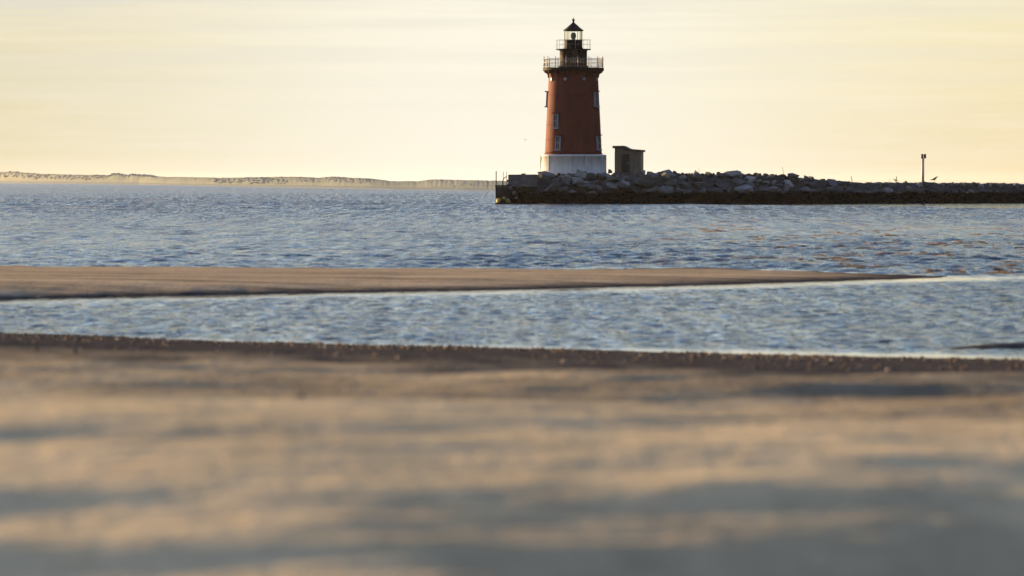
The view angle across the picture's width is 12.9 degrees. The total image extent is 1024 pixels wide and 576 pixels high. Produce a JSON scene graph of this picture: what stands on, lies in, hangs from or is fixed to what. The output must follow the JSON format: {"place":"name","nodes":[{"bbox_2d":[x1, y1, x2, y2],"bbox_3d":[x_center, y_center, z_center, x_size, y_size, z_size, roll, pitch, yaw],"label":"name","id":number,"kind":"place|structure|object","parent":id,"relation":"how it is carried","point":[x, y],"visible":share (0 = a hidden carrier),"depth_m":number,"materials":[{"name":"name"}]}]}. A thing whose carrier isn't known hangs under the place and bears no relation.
{"place":"outdoors","nodes":[
{"label":"outdoors","id":0,"kind":"place"},
{"bbox_2d":[0,171,507,190],"bbox_3d":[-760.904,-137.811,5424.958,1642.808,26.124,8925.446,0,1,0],"label":"dune land","id":1,"kind":"structure","parent":0,"point":[293,182],"depth_m":1920.56,"materials":[{"name":"beige sand"}]},
{"bbox_2d":[0,171,498,187],"bbox_3d":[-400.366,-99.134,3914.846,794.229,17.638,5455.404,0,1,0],"label":"distant wood","id":2,"kind":"object","parent":1,"relation":"on","point":[141,175],"visible":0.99,"depth_m":2346.73,"materials":[{"name":"green plant"}]},
{"bbox_2d":[0,266,943,298],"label":"sandbar","id":3,"kind":"structure","parent":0,"point":[21,282],"depth_m":108.52,"materials":[{"name":"beige sand"}]},
{"bbox_2d":[0,333,1023,575],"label":"beach","id":4,"kind":"structure","parent":0,"point":[203,458],"depth_m":15.17,"materials":[{"name":"beige sand"}]},
{"bbox_2d":[0,332,1023,375],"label":"shingle","id":5,"kind":"object","parent":4,"relation":"on","point":[798,357],"visible":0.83,"depth_m":58.21,"materials":[{"name":"grey gravel"}]},
{"bbox_2d":[0,182,1023,359],"bbox_3d":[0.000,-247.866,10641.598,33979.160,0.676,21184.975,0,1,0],"label":"water","id":6,"kind":"structure","parent":0,"point":[972,254],"depth_m":138.61,"materials":[{"name":"blue liquid"}]},
{"bbox_2d":[507,171,1023,203],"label":"rubble","id":7,"kind":"object","parent":6,"relation":"in","point":[927,187],"visible":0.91,"depth_m":509.36,"materials":[{"name":"stone"}]},
{"bbox_2d":[495,171,510,203],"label":"landing","id":8,"kind":"object","parent":7,"relation":"on","point":[502,190],"visible":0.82,"depth_m":493.89,"materials":[{"name":"grey stone"}]},
{"bbox_2d":[513,194,523,198],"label":"boulder","id":9,"kind":"object","parent":7,"relation":"on","point":[519,196],"visible":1,"depth_m":495.37,"materials":[{"name":"stone"}]},
{"bbox_2d":[508,174,537,186],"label":"boulder","id":10,"kind":"object","parent":7,"relation":"on","point":[525,180],"visible":1,"depth_m":494.54,"materials":[{"name":"stone"}]},
{"bbox_2d":[519,187,532,192],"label":"boulder","id":11,"kind":"object","parent":7,"relation":"on","point":[526,189],"visible":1,"depth_m":495.57,"materials":[{"name":"stone"}]},
{"bbox_2d":[524,201,538,203],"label":"boulder","id":12,"kind":"object","parent":7,"relation":"on","point":[529,202],"visible":0.37,"depth_m":493.70,"materials":[{"name":"stone"}]},
{"bbox_2d":[522,192,542,200],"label":"boulder","id":13,"kind":"object","parent":7,"relation":"on","point":[528,196],"visible":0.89,"depth_m":495.19,"materials":[{"name":"stone"}]},
{"bbox_2d":[539,174,549,183],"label":"boulder","id":14,"kind":"object","parent":7,"relation":"on","point":[544,179],"visible":1,"depth_m":497.00,"materials":[{"name":"stone"}]},
{"bbox_2d":[537,171,554,179],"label":"boulder","id":15,"kind":"object","parent":7,"relation":"on","point":[551,176],"visible":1,"depth_m":498.31,"materials":[{"name":"stone"}]},
{"bbox_2d":[543,183,561,192],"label":"boulder","id":16,"kind":"object","parent":7,"relation":"on","point":[553,187],"visible":1,"depth_m":495.93,"materials":[{"name":"stone"}]},
{"bbox_2d":[549,178,561,184],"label":"boulder","id":17,"kind":"object","parent":7,"relation":"on","point":[555,180],"visible":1,"depth_m":497.46,"materials":[{"name":"stone"}]},
{"bbox_2d":[549,200,566,203],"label":"boulder","id":18,"kind":"object","parent":7,"relation":"on","point":[557,202],"visible":0.43,"depth_m":494.58,"materials":[{"name":"stone"}]},
{"bbox_2d":[558,186,568,191],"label":"boulder","id":19,"kind":"object","parent":7,"relation":"on","point":[563,188],"visible":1,"depth_m":497.13,"materials":[{"name":"stone"}]},
{"bbox_2d":[561,193,570,200],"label":"boulder","id":20,"kind":"object","parent":7,"relation":"on","point":[566,196],"visible":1,"depth_m":495.67,"materials":[{"name":"stone"}]},
{"bbox_2d":[562,174,570,184],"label":"boulder","id":21,"kind":"object","parent":7,"relation":"on","point":[566,178],"visible":1,"depth_m":497.17,"materials":[{"name":"stone"}]},
{"bbox_2d":[568,190,576,194],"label":"boulder","id":22,"kind":"object","parent":7,"relation":"on","point":[573,192],"visible":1,"depth_m":496.60,"materials":[{"name":"stone"}]},
{"bbox_2d":[540,18,606,174],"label":"lighthouse","id":23,"kind":"object","parent":7,"relation":"on","point":[573,137],"visible":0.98,"depth_m":501.20,"materials":[{"name":"red paint"}]},
{"bbox_2d":[544,91,547,106],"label":"window","id":24,"kind":"structure","parent":23,"relation":"in","point":[545,91],"depth_m":503.41,"materials":[{"name":"white paint"}]},
{"bbox_2d":[552,112,559,128],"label":"window","id":25,"kind":"structure","parent":23,"relation":"in","point":[555,115],"depth_m":501.32,"materials":[{"name":"white paint"}]},
{"bbox_2d":[554,134,561,149],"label":"window","id":26,"kind":"structure","parent":23,"relation":"in","point":[557,136],"depth_m":501.08,"materials":[{"name":"white paint"}]},
{"bbox_2d":[593,91,599,106],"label":"window","id":27,"kind":"structure","parent":23,"relation":"in","point":[596,104],"depth_m":502.05,"materials":[{"name":"white paint"}]},
{"bbox_2d":[595,135,601,149],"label":"window","id":28,"kind":"structure","parent":23,"relation":"in","point":[598,143],"depth_m":502.05,"materials":[{"name":"white paint"}]},
{"bbox_2d":[572,177,585,184],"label":"boulder","id":29,"kind":"object","parent":7,"relation":"on","point":[578,181],"visible":1,"depth_m":496.88,"materials":[{"name":"stone"}]},
{"bbox_2d":[574,169,585,177],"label":"boulder","id":30,"kind":"object","parent":7,"relation":"on","point":[580,173],"visible":1,"depth_m":498.33,"materials":[{"name":"stone"}]},
{"bbox_2d":[578,184,597,189],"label":"boulder","id":31,"kind":"object","parent":7,"relation":"on","point":[588,187],"visible":1,"depth_m":496.34,"materials":[{"name":"stone"}]},
{"bbox_2d":[584,191,597,200],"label":"boulder","id":32,"kind":"object","parent":7,"relation":"on","point":[591,195],"visible":1,"depth_m":495.85,"materials":[{"name":"stone"}]},
{"bbox_2d":[592,185,601,192],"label":"boulder","id":33,"kind":"object","parent":7,"relation":"on","point":[599,189],"visible":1,"depth_m":497.05,"materials":[{"name":"stone"}]},
{"bbox_2d":[597,173,610,178],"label":"boulder","id":34,"kind":"object","parent":7,"relation":"on","point":[602,175],"visible":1,"depth_m":498.89,"materials":[{"name":"stone"}]},
{"bbox_2d":[600,197,610,203],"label":"boulder","id":35,"kind":"object","parent":7,"relation":"on","point":[604,200],"visible":0.61,"depth_m":495.59,"materials":[{"name":"stone"}]},
{"bbox_2d":[604,182,619,191],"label":"boulder","id":36,"kind":"object","parent":7,"relation":"on","point":[611,186],"visible":1,"depth_m":496.52,"materials":[{"name":"stone"}]},
{"bbox_2d":[606,176,621,181],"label":"boulder","id":37,"kind":"object","parent":7,"relation":"on","point":[611,179],"visible":1,"depth_m":497.40,"materials":[{"name":"stone"}]},
{"bbox_2d":[611,179,629,185],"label":"boulder","id":38,"kind":"object","parent":7,"relation":"on","point":[625,182],"visible":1,"depth_m":498.11,"materials":[{"name":"stone"}]},
{"bbox_2d":[617,181,633,192],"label":"boulder","id":39,"kind":"object","parent":7,"relation":"on","point":[621,185],"visible":1,"depth_m":496.44,"materials":[{"name":"stone"}]},
{"bbox_2d":[612,146,644,173],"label":"hut","id":40,"kind":"object","parent":7,"relation":"on","point":[628,160],"visible":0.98,"depth_m":504.78,"materials":[{"name":"brown concrete"}]},
{"bbox_2d":[622,155,628,171],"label":"door","id":41,"kind":"structure","parent":40,"relation":"in","point":[625,158],"depth_m":504.76,"materials":[{"name":"paint"}]},
{"bbox_2d":[635,197,644,201],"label":"boulder","id":42,"kind":"object","parent":7,"relation":"on","point":[640,199],"visible":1,"depth_m":496.11,"materials":[{"name":"stone"}]},
{"bbox_2d":[633,177,654,187],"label":"boulder","id":43,"kind":"object","parent":7,"relation":"on","point":[642,182],"visible":1,"depth_m":496.92,"materials":[{"name":"stone"}]},
{"bbox_2d":[642,185,657,193],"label":"boulder","id":44,"kind":"object","parent":7,"relation":"on","point":[653,189],"visible":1,"depth_m":497.20,"materials":[{"name":"stone"}]},
{"bbox_2d":[646,171,657,178],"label":"boulder","id":45,"kind":"object","parent":7,"relation":"on","point":[650,174],"visible":1,"depth_m":499.67,"materials":[{"name":"stone"}]},
{"bbox_2d":[650,180,660,186],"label":"boulder","id":46,"kind":"object","parent":7,"relation":"on","point":[657,183],"visible":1,"depth_m":498.36,"materials":[{"name":"stone"}]},
{"bbox_2d":[651,200,660,203],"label":"boulder","id":47,"kind":"object","parent":7,"relation":"on","point":[656,202],"visible":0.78,"depth_m":495.69,"materials":[{"name":"stone"}]},
{"bbox_2d":[656,186,672,196],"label":"boulder","id":48,"kind":"object","parent":7,"relation":"on","point":[663,190],"visible":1,"depth_m":497.49,"materials":[{"name":"stone"}]},
{"bbox_2d":[660,169,676,179],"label":"boulder","id":49,"kind":"object","parent":7,"relation":"on","point":[667,174],"visible":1,"depth_m":499.66,"materials":[{"name":"stone"}]},
{"bbox_2d":[664,191,674,198],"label":"boulder","id":50,"kind":"object","parent":7,"relation":"on","point":[670,194],"visible":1,"depth_m":497.33,"materials":[{"name":"stone"}]},
{"bbox_2d":[665,179,675,185],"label":"boulder","id":51,"kind":"object","parent":7,"relation":"on","point":[670,182],"visible":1,"depth_m":499.59,"materials":[{"name":"stone"}]},
{"bbox_2d":[679,175,686,180],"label":"boulder","id":52,"kind":"object","parent":7,"relation":"on","point":[683,177],"visible":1,"depth_m":501.69,"materials":[{"name":"stone"}]},
{"bbox_2d":[675,192,691,199],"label":"boulder","id":53,"kind":"object","parent":7,"relation":"on","point":[685,195],"visible":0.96,"depth_m":498.17,"materials":[{"name":"stone"}]},
{"bbox_2d":[678,181,690,189],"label":"boulder","id":54,"kind":"object","parent":7,"relation":"on","point":[684,185],"visible":1,"depth_m":500.17,"materials":[{"name":"stone"}]},
{"bbox_2d":[681,188,691,193],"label":"boulder","id":55,"kind":"object","parent":7,"relation":"on","point":[685,190],"visible":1,"depth_m":499.71,"materials":[{"name":"stone"}]},
{"bbox_2d":[677,198,698,203],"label":"boulder","id":56,"kind":"object","parent":7,"relation":"on","point":[691,201],"visible":0.39,"depth_m":497.41,"materials":[{"name":"stone"}]},
{"bbox_2d":[693,170,701,180],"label":"boulder","id":57,"kind":"object","parent":7,"relation":"on","point":[697,176],"visible":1,"depth_m":502.17,"materials":[{"name":"stone"}]},
{"bbox_2d":[691,182,704,188],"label":"boulder","id":58,"kind":"object","parent":7,"relation":"on","point":[700,185],"visible":1,"depth_m":501.51,"materials":[{"name":"stone"}]},
{"bbox_2d":[695,189,705,196],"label":"boulder","id":59,"kind":"object","parent":7,"relation":"on","point":[702,192],"visible":1,"depth_m":500.55,"materials":[{"name":"stone"}]},
{"bbox_2d":[705,181,714,187],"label":"boulder","id":60,"kind":"object","parent":7,"relation":"on","point":[709,184],"visible":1,"depth_m":503.01,"materials":[{"name":"stone"}]},
{"bbox_2d":[705,187,723,193],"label":"boulder","id":61,"kind":"object","parent":7,"relation":"on","point":[716,190],"visible":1,"depth_m":502.06,"materials":[{"name":"stone"}]},
{"bbox_2d":[715,194,725,203],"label":"boulder","id":62,"kind":"object","parent":7,"relation":"on","point":[720,198],"visible":0.95,"depth_m":501.32,"materials":[{"name":"stone"}]},
{"bbox_2d":[714,182,730,190],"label":"boulder","id":63,"kind":"object","parent":7,"relation":"on","point":[724,186],"visible":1,"depth_m":503.50,"materials":[{"name":"stone"}]},
{"bbox_2d":[722,199,731,203],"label":"boulder","id":64,"kind":"object","parent":7,"relation":"on","point":[727,201],"visible":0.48,"depth_m":501.18,"materials":[{"name":"stone"}]},
{"bbox_2d":[726,170,741,177],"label":"boulder","id":65,"kind":"object","parent":7,"relation":"on","point":[735,173],"visible":1,"depth_m":506.33,"materials":[{"name":"stone"}]},
{"bbox_2d":[731,200,742,203],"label":"boulder","id":66,"kind":"object","parent":7,"relation":"on","point":[737,202],"visible":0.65,"depth_m":502.37,"materials":[{"name":"stone"}]},
{"bbox_2d":[731,177,745,186],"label":"boulder","id":67,"kind":"object","parent":7,"relation":"on","point":[737,181],"visible":1,"depth_m":505.69,"materials":[{"name":"stone"}]},
{"bbox_2d":[735,184,752,194],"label":"boulder","id":68,"kind":"object","parent":7,"relation":"on","point":[745,188],"visible":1,"depth_m":504.80,"materials":[{"name":"stone"}]},
{"bbox_2d":[741,192,751,202],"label":"boulder","id":69,"kind":"object","parent":7,"relation":"on","point":[746,197],"visible":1,"depth_m":504.00,"materials":[{"name":"stone"}]},
{"bbox_2d":[743,176,755,181],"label":"boulder","id":70,"kind":"object","parent":7,"relation":"on","point":[751,178],"visible":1,"depth_m":507.67,"materials":[{"name":"stone"}]},
{"bbox_2d":[745,181,754,186],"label":"boulder","id":71,"kind":"object","parent":7,"relation":"on","point":[750,183],"visible":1,"depth_m":506.60,"materials":[{"name":"stone"}]},
{"bbox_2d":[756,173,762,179],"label":"boulder","id":72,"kind":"object","parent":7,"relation":"on","point":[759,175],"visible":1,"depth_m":508.86,"materials":[{"name":"stone"}]},
{"bbox_2d":[758,187,770,191],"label":"boulder","id":73,"kind":"object","parent":7,"relation":"on","point":[765,189],"visible":1,"depth_m":507.06,"materials":[{"name":"stone"}]},
{"bbox_2d":[759,192,770,201],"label":"boulder","id":74,"kind":"object","parent":7,"relation":"on","point":[764,196],"visible":1,"depth_m":505.44,"materials":[{"name":"stone"}]},
{"bbox_2d":[763,175,775,180],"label":"boulder","id":75,"kind":"object","parent":7,"relation":"on","point":[772,177],"visible":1,"depth_m":509.67,"materials":[{"name":"stone"}]},
{"bbox_2d":[766,200,781,203],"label":"boulder","id":76,"kind":"object","parent":7,"relation":"on","point":[773,202],"visible":0.39,"depth_m":506.10,"materials":[{"name":"stone"}]},
{"bbox_2d":[770,186,777,192],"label":"boulder","id":77,"kind":"object","parent":7,"relation":"on","point":[774,189],"visible":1,"depth_m":508.03,"materials":[{"name":"stone"}]},
{"bbox_2d":[780,191,792,200],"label":"boulder","id":78,"kind":"object","parent":7,"relation":"on","point":[787,196],"visible":1,"depth_m":508.01,"materials":[{"name":"stone"}]},
{"bbox_2d":[784,185,789,192],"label":"boulder","id":79,"kind":"object","parent":7,"relation":"on","point":[787,188],"visible":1,"depth_m":508.75,"materials":[{"name":"stone"}]},
{"bbox_2d":[783,180,793,187],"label":"boulder","id":80,"kind":"object","parent":7,"relation":"on","point":[789,183],"visible":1,"depth_m":510.24,"materials":[{"name":"stone"}]},
{"bbox_2d":[787,173,799,178],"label":"boulder","id":81,"kind":"object","parent":7,"relation":"on","point":[793,175],"visible":1,"depth_m":511.66,"materials":[{"name":"stone"}]},
{"bbox_2d":[801,186,812,193],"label":"boulder","id":82,"kind":"object","parent":7,"relation":"on","point":[806,190],"visible":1,"depth_m":510.88,"materials":[{"name":"stone"}]},
{"bbox_2d":[804,198,813,202],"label":"boulder","id":83,"kind":"object","parent":7,"relation":"on","point":[809,200],"visible":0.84,"depth_m":509.80,"materials":[{"name":"stone"}]},
{"bbox_2d":[809,182,815,188],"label":"boulder","id":84,"kind":"object","parent":7,"relation":"on","point":[812,186],"visible":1,"depth_m":512.32,"materials":[{"name":"stone"}]},
{"bbox_2d":[818,179,827,187],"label":"boulder","id":85,"kind":"object","parent":7,"relation":"on","point":[822,183],"visible":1,"depth_m":513.59,"materials":[{"name":"stone"}]},
{"bbox_2d":[825,187,836,193],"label":"boulder","id":86,"kind":"object","parent":7,"relation":"on","point":[830,190],"visible":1,"depth_m":513.04,"materials":[{"name":"stone"}]},
{"bbox_2d":[827,179,837,186],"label":"boulder","id":87,"kind":"object","parent":7,"relation":"on","point":[832,182],"visible":1,"depth_m":514.63,"materials":[{"name":"stone"}]},
{"bbox_2d":[829,193,836,200],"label":"boulder","id":88,"kind":"object","parent":7,"relation":"on","point":[833,196],"visible":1,"depth_m":512.40,"materials":[{"name":"stone"}]},
{"bbox_2d":[836,186,843,192],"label":"boulder","id":89,"kind":"object","parent":7,"relation":"on","point":[840,189],"visible":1,"depth_m":514.22,"materials":[{"name":"stone"}]},
{"bbox_2d":[845,188,854,194],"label":"boulder","id":90,"kind":"object","parent":7,"relation":"on","point":[849,191],"visible":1,"depth_m":515.12,"materials":[{"name":"stone"}]},
{"bbox_2d":[854,190,864,195],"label":"boulder","id":91,"kind":"object","parent":7,"relation":"on","point":[859,193],"visible":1,"depth_m":515.71,"materials":[{"name":"stone"}]},
{"bbox_2d":[863,194,874,199],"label":"boulder","id":92,"kind":"object","parent":7,"relation":"on","point":[867,197],"visible":1,"depth_m":515.45,"materials":[{"name":"stone"}]},
{"bbox_2d":[868,190,876,195],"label":"boulder","id":93,"kind":"object","parent":7,"relation":"on","point":[873,193],"visible":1,"depth_m":516.99,"materials":[{"name":"stone"}]},
{"bbox_2d":[883,188,892,195],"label":"boulder","id":94,"kind":"object","parent":7,"relation":"on","point":[889,191],"visible":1,"depth_m":518.63,"materials":[{"name":"stone"}]},
{"bbox_2d":[891,198,904,202],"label":"boulder","id":95,"kind":"object","parent":7,"relation":"on","point":[897,200],"visible":0.53,"depth_m":517.86,"materials":[{"name":"stone"}]},
{"bbox_2d":[894,191,902,196],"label":"boulder","id":96,"kind":"object","parent":7,"relation":"on","point":[898,194],"visible":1,"depth_m":519.54,"materials":[{"name":"stone"}]},
{"bbox_2d":[906,186,915,194],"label":"boulder","id":97,"kind":"object","parent":7,"relation":"on","point":[909,189],"visible":1,"depth_m":520.74,"materials":[{"name":"stone"}]},
{"bbox_2d":[916,188,925,195],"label":"boulder","id":98,"kind":"object","parent":7,"relation":"on","point":[921,192],"visible":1,"depth_m":521.72,"materials":[{"name":"stone"}]},
{"bbox_2d":[921,154,925,182],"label":"light post","id":99,"kind":"object","parent":7,"relation":"on","point":[922,168],"visible":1,"depth_m":525.13,"materials":[{"name":"metal"}]},
{"bbox_2d":[952,190,959,195],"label":"boulder","id":100,"kind":"object","parent":7,"relation":"on","point":[956,192],"visible":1,"depth_m":525.25,"materials":[{"name":"stone"}]},
{"bbox_2d":[962,182,971,188],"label":"boulder","id":101,"kind":"object","parent":7,"relation":"on","point":[968,186],"visible":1,"depth_m":527.55,"materials":[{"name":"stone"}]},
{"bbox_2d":[997,183,1008,188],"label":"boulder","id":102,"kind":"object","parent":7,"relation":"on","point":[1002,185],"visible":1,"depth_m":530.68,"materials":[{"name":"stone"}]},
{"bbox_2d":[1002,199,1012,202],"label":"boulder","id":103,"kind":"object","parent":7,"relation":"on","point":[1006,201],"visible":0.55,"depth_m":528.50,"materials":[{"name":"stone"}]},
{"bbox_2d":[0,0,1023,181],"label":"sky","id":104,"kind":"structure","parent":0,"point":[389,90],"materials":[{"name":"beige"}]}
]}

